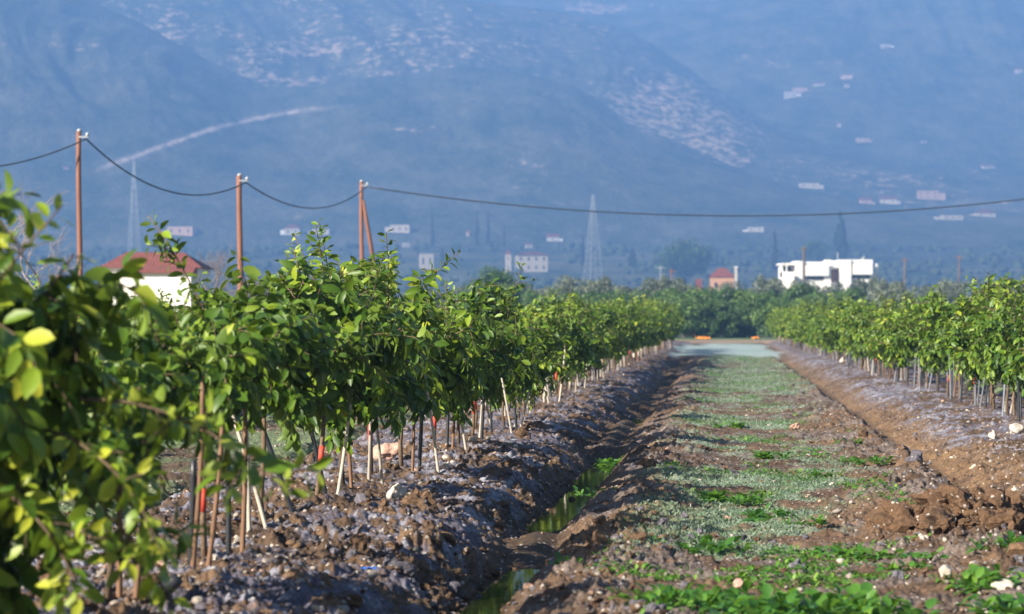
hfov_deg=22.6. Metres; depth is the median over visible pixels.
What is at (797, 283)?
olive tree
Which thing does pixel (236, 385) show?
citrus tree
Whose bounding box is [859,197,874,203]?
village house
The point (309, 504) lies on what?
hose stub
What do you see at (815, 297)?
grove tree
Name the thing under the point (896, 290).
olive tree
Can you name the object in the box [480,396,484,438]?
riser pipe
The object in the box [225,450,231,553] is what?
riser pipe
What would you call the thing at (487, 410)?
support stake
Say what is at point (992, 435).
stone
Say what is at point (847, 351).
citrus tree
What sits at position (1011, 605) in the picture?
weed clump
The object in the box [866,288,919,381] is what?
citrus tree
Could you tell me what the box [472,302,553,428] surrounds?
citrus tree
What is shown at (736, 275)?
white shed
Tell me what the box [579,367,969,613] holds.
weeds
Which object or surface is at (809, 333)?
citrus tree
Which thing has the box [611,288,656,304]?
grove tree
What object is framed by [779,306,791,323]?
citrus tree
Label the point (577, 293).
grove tree
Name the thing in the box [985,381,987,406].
riser pipe
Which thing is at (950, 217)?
village house
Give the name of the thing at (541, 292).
olive tree
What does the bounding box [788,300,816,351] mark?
citrus tree
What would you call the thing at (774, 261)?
cypress tree
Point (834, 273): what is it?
door
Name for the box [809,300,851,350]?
citrus tree
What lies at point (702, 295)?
grove tree
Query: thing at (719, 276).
orange house
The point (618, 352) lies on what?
citrus tree
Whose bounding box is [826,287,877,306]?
grove tree
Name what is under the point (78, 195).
utility pole
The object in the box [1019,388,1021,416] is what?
riser pipe
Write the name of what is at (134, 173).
lattice pylon
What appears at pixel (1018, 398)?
riser pipe
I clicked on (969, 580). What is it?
weed clump
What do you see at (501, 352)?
citrus tree
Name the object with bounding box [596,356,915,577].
frosted grass
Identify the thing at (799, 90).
village house
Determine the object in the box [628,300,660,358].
citrus tree
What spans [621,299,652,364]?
citrus tree
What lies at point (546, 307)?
citrus tree
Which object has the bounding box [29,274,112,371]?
citrus tree
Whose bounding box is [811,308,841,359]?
citrus tree
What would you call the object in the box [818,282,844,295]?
olive tree
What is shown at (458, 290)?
olive tree
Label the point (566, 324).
citrus tree
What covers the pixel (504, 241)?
cypress tree
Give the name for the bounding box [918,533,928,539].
stone
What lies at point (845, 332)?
citrus tree
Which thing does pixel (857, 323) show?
citrus tree
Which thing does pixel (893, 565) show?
weed clump
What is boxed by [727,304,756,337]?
grove tree
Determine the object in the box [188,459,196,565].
riser pipe
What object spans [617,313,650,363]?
citrus tree
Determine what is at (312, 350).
citrus tree
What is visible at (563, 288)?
olive tree
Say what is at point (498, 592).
water
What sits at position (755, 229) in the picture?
village house
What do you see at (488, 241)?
cypress tree
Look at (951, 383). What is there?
riser pipe
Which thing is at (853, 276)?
window
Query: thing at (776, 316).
citrus tree
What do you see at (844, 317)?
citrus tree
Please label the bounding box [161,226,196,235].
village house
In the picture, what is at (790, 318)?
citrus tree
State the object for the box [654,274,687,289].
olive tree
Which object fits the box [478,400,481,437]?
support stake
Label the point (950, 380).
support stake
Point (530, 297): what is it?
grove tree
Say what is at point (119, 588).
support stake
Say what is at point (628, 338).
citrus tree
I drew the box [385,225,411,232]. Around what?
village house
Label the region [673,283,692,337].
olive tree
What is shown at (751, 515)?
weed clump
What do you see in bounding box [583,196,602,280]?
lattice pylon
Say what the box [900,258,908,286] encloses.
distant pole
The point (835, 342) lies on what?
citrus tree
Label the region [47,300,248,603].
citrus tree
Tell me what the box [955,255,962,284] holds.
distant pole
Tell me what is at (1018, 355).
citrus tree
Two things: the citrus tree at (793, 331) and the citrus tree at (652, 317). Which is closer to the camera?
the citrus tree at (652, 317)
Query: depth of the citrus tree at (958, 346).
36.85 m
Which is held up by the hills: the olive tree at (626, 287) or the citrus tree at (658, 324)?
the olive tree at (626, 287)
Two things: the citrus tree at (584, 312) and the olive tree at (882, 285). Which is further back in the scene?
the olive tree at (882, 285)
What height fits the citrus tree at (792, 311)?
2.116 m
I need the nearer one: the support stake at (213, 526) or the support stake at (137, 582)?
the support stake at (137, 582)
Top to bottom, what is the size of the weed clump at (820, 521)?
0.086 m
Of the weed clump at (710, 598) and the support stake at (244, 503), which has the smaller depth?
the weed clump at (710, 598)
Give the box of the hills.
[0,0,1023,337]
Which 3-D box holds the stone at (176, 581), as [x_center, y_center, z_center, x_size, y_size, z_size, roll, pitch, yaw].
[-1.655,1.325,12.039,0.223,0.148,0.074,0,0,-15]
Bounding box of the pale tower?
[505,250,510,271]
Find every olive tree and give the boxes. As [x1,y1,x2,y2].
[410,288,442,308]
[441,285,468,309]
[506,281,532,293]
[524,289,545,295]
[529,285,549,292]
[541,275,584,295]
[557,282,581,296]
[574,275,618,295]
[580,277,613,289]
[610,283,636,294]
[626,277,669,297]
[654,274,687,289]
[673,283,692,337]
[717,281,747,291]
[748,274,785,293]
[755,283,787,296]
[781,280,820,300]
[790,279,817,291]
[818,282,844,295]
[847,274,883,299]
[869,281,922,310]
[870,278,906,302]
[905,284,934,297]
[915,293,934,303]
[924,278,967,302]
[928,283,970,304]
[1010,276,1023,292]
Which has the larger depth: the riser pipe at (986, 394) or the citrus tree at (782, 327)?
the citrus tree at (782, 327)
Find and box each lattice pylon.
[128,162,139,251]
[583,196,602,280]
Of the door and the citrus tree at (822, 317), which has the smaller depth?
the citrus tree at (822, 317)
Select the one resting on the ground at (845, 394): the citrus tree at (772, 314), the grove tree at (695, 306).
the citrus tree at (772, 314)
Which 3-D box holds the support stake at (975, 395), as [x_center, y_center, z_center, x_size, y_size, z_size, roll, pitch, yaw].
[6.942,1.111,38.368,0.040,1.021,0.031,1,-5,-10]
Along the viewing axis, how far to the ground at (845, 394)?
21.57 m
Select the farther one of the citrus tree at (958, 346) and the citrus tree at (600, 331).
the citrus tree at (600, 331)
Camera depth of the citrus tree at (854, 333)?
60.06 m
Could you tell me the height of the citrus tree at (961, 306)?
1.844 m
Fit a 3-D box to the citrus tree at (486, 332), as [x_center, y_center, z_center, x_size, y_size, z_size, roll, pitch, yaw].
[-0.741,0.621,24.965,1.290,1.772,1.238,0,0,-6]
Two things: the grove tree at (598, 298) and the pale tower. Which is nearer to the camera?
the grove tree at (598, 298)
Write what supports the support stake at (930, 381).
attached to the citrus tree at (903, 339)
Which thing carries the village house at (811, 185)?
on the hills
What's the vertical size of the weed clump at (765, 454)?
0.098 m
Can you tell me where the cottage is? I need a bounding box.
[419,254,432,268]
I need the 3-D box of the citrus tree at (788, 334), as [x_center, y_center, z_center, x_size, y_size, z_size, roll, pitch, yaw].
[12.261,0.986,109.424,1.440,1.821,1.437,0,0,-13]
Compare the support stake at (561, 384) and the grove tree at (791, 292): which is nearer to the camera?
the support stake at (561, 384)
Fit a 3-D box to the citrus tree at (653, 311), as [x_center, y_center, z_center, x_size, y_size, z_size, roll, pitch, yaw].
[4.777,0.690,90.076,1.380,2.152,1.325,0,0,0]
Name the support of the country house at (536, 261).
on the hills
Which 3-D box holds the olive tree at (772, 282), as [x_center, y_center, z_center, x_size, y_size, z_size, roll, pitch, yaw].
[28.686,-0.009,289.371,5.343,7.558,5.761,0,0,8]
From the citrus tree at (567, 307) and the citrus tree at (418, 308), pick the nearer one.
the citrus tree at (418, 308)
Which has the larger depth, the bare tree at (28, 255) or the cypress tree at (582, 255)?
the cypress tree at (582, 255)
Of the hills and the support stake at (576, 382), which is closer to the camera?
the support stake at (576, 382)
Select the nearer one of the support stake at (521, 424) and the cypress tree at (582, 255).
the support stake at (521, 424)
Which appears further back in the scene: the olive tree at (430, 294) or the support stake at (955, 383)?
the olive tree at (430, 294)
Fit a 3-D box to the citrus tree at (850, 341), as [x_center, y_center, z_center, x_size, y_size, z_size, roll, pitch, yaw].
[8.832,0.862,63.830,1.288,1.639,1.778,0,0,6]
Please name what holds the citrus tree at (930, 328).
on the ground at (845, 394)
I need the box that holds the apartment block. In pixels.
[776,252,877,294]
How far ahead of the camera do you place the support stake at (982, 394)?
38.29 m
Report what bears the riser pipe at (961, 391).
on the ground at (845, 394)
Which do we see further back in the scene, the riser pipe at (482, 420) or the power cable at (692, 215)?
the power cable at (692, 215)
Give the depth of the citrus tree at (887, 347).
50.99 m
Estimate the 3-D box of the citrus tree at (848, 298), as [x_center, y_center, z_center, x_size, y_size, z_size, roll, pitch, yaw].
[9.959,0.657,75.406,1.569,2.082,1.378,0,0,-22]
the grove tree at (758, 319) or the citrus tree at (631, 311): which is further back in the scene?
the grove tree at (758, 319)
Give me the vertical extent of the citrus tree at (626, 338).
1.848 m
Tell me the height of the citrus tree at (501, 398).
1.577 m
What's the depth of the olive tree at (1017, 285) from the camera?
288.02 m
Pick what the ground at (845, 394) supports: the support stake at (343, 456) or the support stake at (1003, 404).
the support stake at (343, 456)
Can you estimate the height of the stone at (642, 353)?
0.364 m
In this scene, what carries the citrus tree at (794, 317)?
on the ground at (845, 394)
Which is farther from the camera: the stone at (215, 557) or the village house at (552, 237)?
the village house at (552, 237)
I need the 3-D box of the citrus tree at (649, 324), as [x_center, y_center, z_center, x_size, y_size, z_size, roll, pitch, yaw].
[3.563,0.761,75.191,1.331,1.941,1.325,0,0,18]
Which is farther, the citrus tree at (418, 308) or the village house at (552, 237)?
the village house at (552, 237)
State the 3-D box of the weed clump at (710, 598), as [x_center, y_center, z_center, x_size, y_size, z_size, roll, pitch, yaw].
[0.990,1.486,13.057,0.679,0.172,0.768,0,0,19]
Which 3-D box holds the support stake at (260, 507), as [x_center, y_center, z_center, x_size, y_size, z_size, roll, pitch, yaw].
[-1.641,1.022,15.977,0.040,1.071,0.030,-17,-3,-1]
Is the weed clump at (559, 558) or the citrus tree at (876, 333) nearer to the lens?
the weed clump at (559, 558)
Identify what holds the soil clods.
on the ground at (845, 394)
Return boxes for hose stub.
[296,500,313,511]
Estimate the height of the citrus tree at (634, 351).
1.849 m
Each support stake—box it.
[116,479,122,598]
[133,434,148,600]
[190,376,204,567]
[206,421,224,565]
[232,414,267,527]
[240,409,247,551]
[247,417,250,531]
[336,402,351,493]
[347,444,352,487]
[367,420,371,480]
[376,428,383,484]
[411,411,415,470]
[423,365,439,472]
[451,421,454,449]
[461,415,466,450]
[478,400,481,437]
[485,400,489,422]
[501,378,511,432]
[514,383,524,426]
[520,365,534,425]
[558,346,564,401]
[575,371,576,391]
[914,353,915,385]
[917,349,920,390]
[928,367,933,391]
[949,367,950,397]
[953,360,954,392]
[953,367,956,395]
[974,382,975,405]
[977,381,979,403]
[979,378,984,406]
[1002,384,1005,416]
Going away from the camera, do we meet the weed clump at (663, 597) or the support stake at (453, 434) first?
the weed clump at (663, 597)
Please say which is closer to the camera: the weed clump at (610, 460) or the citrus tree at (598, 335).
the weed clump at (610, 460)
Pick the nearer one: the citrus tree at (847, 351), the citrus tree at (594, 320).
the citrus tree at (594, 320)
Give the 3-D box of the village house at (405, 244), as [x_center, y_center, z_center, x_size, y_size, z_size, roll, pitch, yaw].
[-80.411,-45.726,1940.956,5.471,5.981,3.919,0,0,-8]
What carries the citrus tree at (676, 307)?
on the ground at (845, 394)
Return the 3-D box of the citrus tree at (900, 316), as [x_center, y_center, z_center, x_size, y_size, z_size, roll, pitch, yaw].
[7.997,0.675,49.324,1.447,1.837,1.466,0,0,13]
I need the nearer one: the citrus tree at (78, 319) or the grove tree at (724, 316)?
the citrus tree at (78, 319)
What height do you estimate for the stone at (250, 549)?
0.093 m
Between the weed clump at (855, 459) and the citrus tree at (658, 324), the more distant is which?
the citrus tree at (658, 324)
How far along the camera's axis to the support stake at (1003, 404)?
34.80 m
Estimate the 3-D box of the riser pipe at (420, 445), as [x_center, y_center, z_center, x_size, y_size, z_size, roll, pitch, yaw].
[-0.807,1.145,22.532,0.050,0.871,0.035,1,1,-12]
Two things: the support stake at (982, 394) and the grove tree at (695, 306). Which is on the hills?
the grove tree at (695, 306)
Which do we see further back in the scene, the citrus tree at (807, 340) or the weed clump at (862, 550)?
the citrus tree at (807, 340)
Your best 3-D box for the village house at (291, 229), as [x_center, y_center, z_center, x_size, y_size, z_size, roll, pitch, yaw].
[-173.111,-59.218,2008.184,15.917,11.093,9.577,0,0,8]
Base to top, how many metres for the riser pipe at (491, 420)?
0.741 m
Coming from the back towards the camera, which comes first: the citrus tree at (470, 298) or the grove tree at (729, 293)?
the grove tree at (729, 293)
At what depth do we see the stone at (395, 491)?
19.15 m
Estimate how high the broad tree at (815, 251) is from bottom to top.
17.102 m
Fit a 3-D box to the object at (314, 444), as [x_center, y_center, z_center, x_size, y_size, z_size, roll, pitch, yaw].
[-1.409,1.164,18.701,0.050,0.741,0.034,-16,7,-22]
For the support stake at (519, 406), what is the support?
attached to the citrus tree at (501, 398)
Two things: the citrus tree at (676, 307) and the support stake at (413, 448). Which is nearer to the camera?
the support stake at (413, 448)
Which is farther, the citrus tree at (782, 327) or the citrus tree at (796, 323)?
the citrus tree at (782, 327)
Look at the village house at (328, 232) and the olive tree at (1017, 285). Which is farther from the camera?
the village house at (328, 232)
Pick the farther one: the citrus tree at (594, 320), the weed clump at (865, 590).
the citrus tree at (594, 320)
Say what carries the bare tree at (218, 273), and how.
on the ground at (845, 394)
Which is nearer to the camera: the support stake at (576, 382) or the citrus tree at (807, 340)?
the support stake at (576, 382)
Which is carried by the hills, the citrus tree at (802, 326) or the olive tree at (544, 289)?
the olive tree at (544, 289)
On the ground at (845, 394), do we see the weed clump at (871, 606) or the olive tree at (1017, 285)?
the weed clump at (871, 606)
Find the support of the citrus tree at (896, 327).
on the ground at (845, 394)
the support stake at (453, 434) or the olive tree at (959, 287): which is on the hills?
the olive tree at (959, 287)
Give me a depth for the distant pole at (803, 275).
429.86 m
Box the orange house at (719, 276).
[709,268,734,290]
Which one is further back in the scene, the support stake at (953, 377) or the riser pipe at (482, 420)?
the support stake at (953, 377)
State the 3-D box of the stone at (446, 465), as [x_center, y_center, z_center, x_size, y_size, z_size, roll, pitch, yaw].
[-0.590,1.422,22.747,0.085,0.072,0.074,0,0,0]
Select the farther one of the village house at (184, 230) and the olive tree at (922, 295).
the village house at (184, 230)
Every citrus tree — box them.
[0,169,332,613]
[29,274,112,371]
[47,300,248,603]
[97,210,291,557]
[119,289,175,329]
[130,287,185,330]
[167,250,401,526]
[265,244,440,495]
[270,218,450,484]
[285,231,446,475]
[373,248,491,466]
[405,280,504,450]
[424,301,530,443]
[439,261,542,435]
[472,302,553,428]
[486,307,543,427]
[487,290,571,400]
[501,312,576,417]
[511,297,577,411]
[514,304,576,407]
[524,300,574,399]
[531,296,601,379]
[533,289,613,395]
[543,291,585,393]
[561,290,631,376]
[564,292,601,389]
[564,301,603,381]
[577,320,609,381]
[582,304,623,380]
[590,299,631,370]
[594,307,632,365]
[600,296,640,371]
[601,299,629,362]
[603,293,642,330]
[606,294,648,363]
[606,302,635,370]
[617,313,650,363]
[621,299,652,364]
[621,300,657,363]
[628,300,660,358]
[628,302,653,357]
[630,335,651,359]
[631,300,663,359]
[633,294,671,347]
[633,298,666,354]
[641,294,669,352]
[642,295,667,353]
[642,304,657,326]
[644,301,679,350]
[646,297,667,335]
[649,298,681,348]
[649,317,678,350]
[652,315,661,328]
[655,299,676,351]
[664,307,684,347]
[668,300,686,345]
[763,306,779,341]
[767,312,780,342]
[768,307,780,333]
[770,308,785,332]
[770,318,787,338]
[774,307,797,346]
[775,303,801,347]
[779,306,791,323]
[781,303,796,346]
[786,308,802,348]
[786,309,803,349]
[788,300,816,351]
[790,320,811,351]
[791,298,819,352]
[792,314,805,350]
[797,299,831,353]
[799,309,821,354]
[799,310,822,353]
[800,310,828,351]
[804,300,831,356]
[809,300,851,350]
[811,304,831,321]
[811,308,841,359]
[812,310,830,353]
[814,313,838,359]
[815,299,859,355]
[817,305,844,359]
[825,295,878,369]
[826,292,870,351]
[828,294,862,362]
[835,327,857,365]
[838,301,870,365]
[839,333,872,368]
[842,297,895,375]
[843,309,872,370]
[848,304,889,374]
[848,308,880,363]
[857,296,906,378]
[864,290,916,378]
[865,302,924,383]
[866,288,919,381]
[886,290,952,388]
[889,295,928,385]
[893,298,944,390]
[906,285,967,397]
[909,289,965,395]
[934,290,978,400]
[935,272,1020,409]
[948,273,1023,403]
[967,294,1023,415]
[969,282,1023,415]
[984,313,1023,396]
[1007,343,1023,377]
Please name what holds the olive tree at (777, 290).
on the hills
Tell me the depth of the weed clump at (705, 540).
16.00 m
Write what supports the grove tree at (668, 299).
on the hills
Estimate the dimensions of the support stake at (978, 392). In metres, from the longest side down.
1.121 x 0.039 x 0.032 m
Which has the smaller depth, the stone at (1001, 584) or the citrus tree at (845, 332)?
the stone at (1001, 584)
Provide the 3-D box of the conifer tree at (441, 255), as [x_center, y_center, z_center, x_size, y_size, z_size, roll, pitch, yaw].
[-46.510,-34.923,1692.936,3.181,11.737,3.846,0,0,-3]
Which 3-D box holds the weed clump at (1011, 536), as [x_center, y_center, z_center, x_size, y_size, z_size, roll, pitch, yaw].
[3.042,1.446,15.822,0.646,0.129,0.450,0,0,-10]
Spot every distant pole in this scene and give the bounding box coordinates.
[802,246,804,282]
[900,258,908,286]
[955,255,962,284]
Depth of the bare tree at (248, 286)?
162.30 m
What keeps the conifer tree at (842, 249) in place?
on the hills
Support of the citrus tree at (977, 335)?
on the ground at (845, 394)
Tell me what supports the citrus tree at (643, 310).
on the ground at (845, 394)
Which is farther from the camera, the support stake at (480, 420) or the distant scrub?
the distant scrub
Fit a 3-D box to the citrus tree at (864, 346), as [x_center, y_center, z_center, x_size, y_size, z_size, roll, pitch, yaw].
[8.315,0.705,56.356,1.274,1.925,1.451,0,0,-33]
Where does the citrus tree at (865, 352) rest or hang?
on the ground at (845, 394)
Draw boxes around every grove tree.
[464,286,506,314]
[500,283,527,304]
[519,288,564,309]
[556,291,589,305]
[581,290,609,297]
[581,291,615,307]
[608,290,640,302]
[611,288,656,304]
[650,287,681,337]
[651,287,684,337]
[657,295,688,321]
[670,295,716,337]
[672,285,729,333]
[683,287,707,337]
[694,298,741,337]
[710,287,744,337]
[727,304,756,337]
[728,290,773,336]
[732,288,760,337]
[750,297,795,337]
[759,290,787,337]
[770,296,795,336]
[773,283,817,301]
[793,290,840,308]
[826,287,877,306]
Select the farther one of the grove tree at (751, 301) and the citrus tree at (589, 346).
the grove tree at (751, 301)
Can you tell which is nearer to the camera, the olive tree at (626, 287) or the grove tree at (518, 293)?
the grove tree at (518, 293)
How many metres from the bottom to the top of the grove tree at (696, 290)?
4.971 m
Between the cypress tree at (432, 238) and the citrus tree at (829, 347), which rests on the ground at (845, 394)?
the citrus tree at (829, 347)
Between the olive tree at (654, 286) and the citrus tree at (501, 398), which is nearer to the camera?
the citrus tree at (501, 398)
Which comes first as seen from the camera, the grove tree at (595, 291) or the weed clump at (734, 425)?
the weed clump at (734, 425)
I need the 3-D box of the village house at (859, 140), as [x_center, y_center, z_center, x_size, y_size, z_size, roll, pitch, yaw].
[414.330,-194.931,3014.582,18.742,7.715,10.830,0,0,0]
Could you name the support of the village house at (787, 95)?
on the hills
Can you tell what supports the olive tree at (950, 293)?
on the hills
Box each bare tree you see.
[1,182,84,299]
[197,244,235,296]
[229,273,267,297]
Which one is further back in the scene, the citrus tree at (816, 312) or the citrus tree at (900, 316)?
the citrus tree at (816, 312)
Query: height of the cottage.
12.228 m
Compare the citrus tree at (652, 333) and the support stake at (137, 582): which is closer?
the support stake at (137, 582)
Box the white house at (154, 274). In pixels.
[100,252,214,311]
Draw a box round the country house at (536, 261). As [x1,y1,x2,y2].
[515,252,547,271]
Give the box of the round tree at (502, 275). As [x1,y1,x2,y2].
[457,265,525,309]
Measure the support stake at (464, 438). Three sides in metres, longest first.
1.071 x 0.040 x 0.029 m
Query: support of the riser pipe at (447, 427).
on the ground at (845, 394)
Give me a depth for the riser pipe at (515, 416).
31.70 m
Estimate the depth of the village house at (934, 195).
2475.63 m
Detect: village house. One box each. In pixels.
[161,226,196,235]
[280,224,301,234]
[307,229,332,234]
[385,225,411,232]
[402,243,409,246]
[524,243,532,247]
[546,234,562,240]
[743,227,763,231]
[784,92,800,98]
[792,88,810,92]
[799,183,823,188]
[813,82,824,86]
[840,75,852,78]
[855,138,871,142]
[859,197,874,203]
[879,196,900,203]
[880,44,893,48]
[917,191,945,199]
[934,215,962,219]
[970,209,995,216]
[980,164,996,168]
[1014,68,1022,73]
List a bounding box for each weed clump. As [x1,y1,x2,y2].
[548,551,586,564]
[573,485,617,497]
[595,455,623,465]
[605,583,717,611]
[622,533,757,554]
[657,582,757,611]
[694,493,767,505]
[695,489,762,502]
[698,579,846,613]
[710,421,744,428]
[739,502,795,522]
[752,450,793,458]
[756,582,899,613]
[780,514,829,524]
[807,468,844,476]
[811,544,948,561]
[813,596,943,613]
[832,437,864,443]
[834,455,896,464]
[854,559,933,570]
[943,563,1023,594]
[955,592,1023,613]
[965,530,1023,553]
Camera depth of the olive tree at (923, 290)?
297.87 m
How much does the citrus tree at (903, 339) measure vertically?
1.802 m
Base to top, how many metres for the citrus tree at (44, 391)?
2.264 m
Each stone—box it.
[145,573,183,603]
[212,554,218,560]
[246,546,254,552]
[373,442,398,459]
[386,483,406,500]
[441,463,449,469]
[632,348,644,357]
[733,578,743,588]
[789,422,799,429]
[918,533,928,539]
[939,564,951,578]
[988,430,996,438]
[991,579,1014,591]
[1009,423,1023,433]
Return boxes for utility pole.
[76,128,88,317]
[236,173,248,289]
[359,180,375,288]
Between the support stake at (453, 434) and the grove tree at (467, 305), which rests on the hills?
the grove tree at (467, 305)
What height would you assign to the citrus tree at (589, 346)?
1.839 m
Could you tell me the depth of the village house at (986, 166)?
2917.59 m
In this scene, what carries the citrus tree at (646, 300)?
on the ground at (845, 394)
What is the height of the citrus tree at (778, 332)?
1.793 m
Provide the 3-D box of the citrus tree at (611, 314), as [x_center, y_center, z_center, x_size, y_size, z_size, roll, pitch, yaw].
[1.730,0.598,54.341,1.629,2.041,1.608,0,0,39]
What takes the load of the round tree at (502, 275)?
on the hills
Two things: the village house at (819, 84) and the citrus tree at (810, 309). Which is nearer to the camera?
the citrus tree at (810, 309)
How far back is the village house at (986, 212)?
2244.99 m
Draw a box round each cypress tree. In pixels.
[430,213,434,246]
[474,211,478,244]
[485,211,490,243]
[503,223,505,246]
[580,235,585,265]
[770,230,777,270]
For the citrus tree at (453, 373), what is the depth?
23.01 m
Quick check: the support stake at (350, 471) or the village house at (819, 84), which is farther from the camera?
the village house at (819, 84)
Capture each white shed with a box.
[695,279,701,292]
[734,267,737,289]
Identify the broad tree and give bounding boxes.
[451,241,461,251]
[653,237,716,282]
[800,238,828,260]
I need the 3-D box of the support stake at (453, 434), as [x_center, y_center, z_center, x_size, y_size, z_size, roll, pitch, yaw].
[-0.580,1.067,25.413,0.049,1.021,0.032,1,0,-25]
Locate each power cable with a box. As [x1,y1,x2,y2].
[0,138,85,166]
[86,138,246,195]
[246,183,366,208]
[367,186,1023,215]
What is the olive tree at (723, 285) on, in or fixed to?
on the hills
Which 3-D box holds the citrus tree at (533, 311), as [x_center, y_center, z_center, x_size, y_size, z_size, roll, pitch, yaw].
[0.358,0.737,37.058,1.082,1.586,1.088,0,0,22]
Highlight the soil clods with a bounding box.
[21,364,1023,613]
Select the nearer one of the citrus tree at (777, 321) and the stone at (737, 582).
the stone at (737, 582)
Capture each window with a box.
[806,276,823,278]
[852,275,869,277]
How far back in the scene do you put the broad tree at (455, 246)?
1861.72 m
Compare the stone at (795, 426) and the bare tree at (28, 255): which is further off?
the bare tree at (28, 255)
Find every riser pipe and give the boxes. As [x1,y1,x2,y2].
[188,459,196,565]
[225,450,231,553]
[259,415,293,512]
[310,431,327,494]
[417,391,423,467]
[446,412,449,444]
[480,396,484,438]
[490,405,492,429]
[514,399,517,427]
[907,358,908,385]
[937,369,939,390]
[950,363,952,399]
[960,371,962,402]
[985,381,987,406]
[1016,381,1019,421]
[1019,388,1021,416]
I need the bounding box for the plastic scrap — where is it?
[360,566,376,569]
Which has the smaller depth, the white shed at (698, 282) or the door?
the door
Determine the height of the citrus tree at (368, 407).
2.190 m
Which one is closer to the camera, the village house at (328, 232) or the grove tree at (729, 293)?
the grove tree at (729, 293)
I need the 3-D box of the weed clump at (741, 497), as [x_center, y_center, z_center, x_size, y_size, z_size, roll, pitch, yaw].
[1.728,1.503,20.089,0.582,0.106,0.383,0,0,40]
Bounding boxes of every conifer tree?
[439,247,443,262]
[628,246,636,266]
[832,211,850,259]
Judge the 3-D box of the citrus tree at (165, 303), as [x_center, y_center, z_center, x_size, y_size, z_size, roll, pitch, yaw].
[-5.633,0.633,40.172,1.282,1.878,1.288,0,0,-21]
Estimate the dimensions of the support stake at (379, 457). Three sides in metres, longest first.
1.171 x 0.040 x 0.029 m
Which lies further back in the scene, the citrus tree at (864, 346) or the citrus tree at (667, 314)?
the citrus tree at (667, 314)
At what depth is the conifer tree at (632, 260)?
1610.38 m
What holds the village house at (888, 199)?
on the hills
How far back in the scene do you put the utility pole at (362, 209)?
124.96 m
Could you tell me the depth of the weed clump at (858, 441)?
29.42 m
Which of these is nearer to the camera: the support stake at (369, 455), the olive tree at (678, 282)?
the support stake at (369, 455)
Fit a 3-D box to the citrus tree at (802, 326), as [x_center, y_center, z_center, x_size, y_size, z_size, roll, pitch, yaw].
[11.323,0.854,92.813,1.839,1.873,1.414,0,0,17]
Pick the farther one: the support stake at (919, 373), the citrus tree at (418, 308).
the support stake at (919, 373)
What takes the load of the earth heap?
on the ground at (845, 394)
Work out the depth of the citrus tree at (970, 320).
38.74 m
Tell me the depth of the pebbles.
14.81 m
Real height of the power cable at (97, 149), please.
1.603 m
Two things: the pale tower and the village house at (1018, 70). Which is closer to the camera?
the pale tower
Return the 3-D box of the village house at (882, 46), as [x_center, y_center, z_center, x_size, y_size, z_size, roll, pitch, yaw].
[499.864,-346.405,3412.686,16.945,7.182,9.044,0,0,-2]
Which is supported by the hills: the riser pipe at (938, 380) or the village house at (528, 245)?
the village house at (528, 245)
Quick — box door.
[831,270,837,281]
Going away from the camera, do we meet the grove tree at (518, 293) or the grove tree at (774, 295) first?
the grove tree at (518, 293)
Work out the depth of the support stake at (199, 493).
13.29 m
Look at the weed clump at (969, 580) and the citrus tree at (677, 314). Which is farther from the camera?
the citrus tree at (677, 314)
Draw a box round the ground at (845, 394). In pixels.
[11,338,1023,613]
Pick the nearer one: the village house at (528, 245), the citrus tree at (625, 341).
the citrus tree at (625, 341)
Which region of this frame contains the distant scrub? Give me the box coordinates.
[13,240,1023,296]
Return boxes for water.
[455,419,644,613]
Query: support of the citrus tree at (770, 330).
on the ground at (845, 394)
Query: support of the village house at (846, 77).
on the hills
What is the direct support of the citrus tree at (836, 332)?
on the ground at (845, 394)
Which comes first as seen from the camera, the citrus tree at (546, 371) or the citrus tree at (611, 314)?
the citrus tree at (546, 371)
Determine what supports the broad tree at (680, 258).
on the hills
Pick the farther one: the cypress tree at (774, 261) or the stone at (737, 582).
the cypress tree at (774, 261)
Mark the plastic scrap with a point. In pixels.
(368, 567)
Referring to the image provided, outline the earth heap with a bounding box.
[816,484,1023,535]
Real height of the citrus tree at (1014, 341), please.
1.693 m
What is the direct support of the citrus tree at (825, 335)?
on the ground at (845, 394)
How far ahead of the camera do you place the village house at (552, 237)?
1984.87 m
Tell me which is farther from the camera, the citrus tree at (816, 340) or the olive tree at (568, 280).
the olive tree at (568, 280)
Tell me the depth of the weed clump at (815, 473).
23.88 m
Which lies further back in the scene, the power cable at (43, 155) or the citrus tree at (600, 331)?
the power cable at (43, 155)
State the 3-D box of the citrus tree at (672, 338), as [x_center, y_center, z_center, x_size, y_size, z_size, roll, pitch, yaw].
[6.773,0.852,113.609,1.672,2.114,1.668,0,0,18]
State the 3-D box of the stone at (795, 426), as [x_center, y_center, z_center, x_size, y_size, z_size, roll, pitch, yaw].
[3.658,1.543,33.121,0.122,0.108,0.104,0,0,-33]
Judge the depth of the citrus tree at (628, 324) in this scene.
61.35 m
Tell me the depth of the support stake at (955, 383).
42.94 m
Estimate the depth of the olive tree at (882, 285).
283.04 m
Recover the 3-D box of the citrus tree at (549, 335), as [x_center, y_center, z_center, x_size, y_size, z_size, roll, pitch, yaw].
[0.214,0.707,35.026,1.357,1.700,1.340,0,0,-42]
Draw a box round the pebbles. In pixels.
[58,363,1023,613]
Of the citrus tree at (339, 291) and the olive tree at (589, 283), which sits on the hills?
the olive tree at (589, 283)
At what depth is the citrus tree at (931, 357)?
43.71 m
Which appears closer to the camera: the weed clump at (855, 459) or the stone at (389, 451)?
the stone at (389, 451)

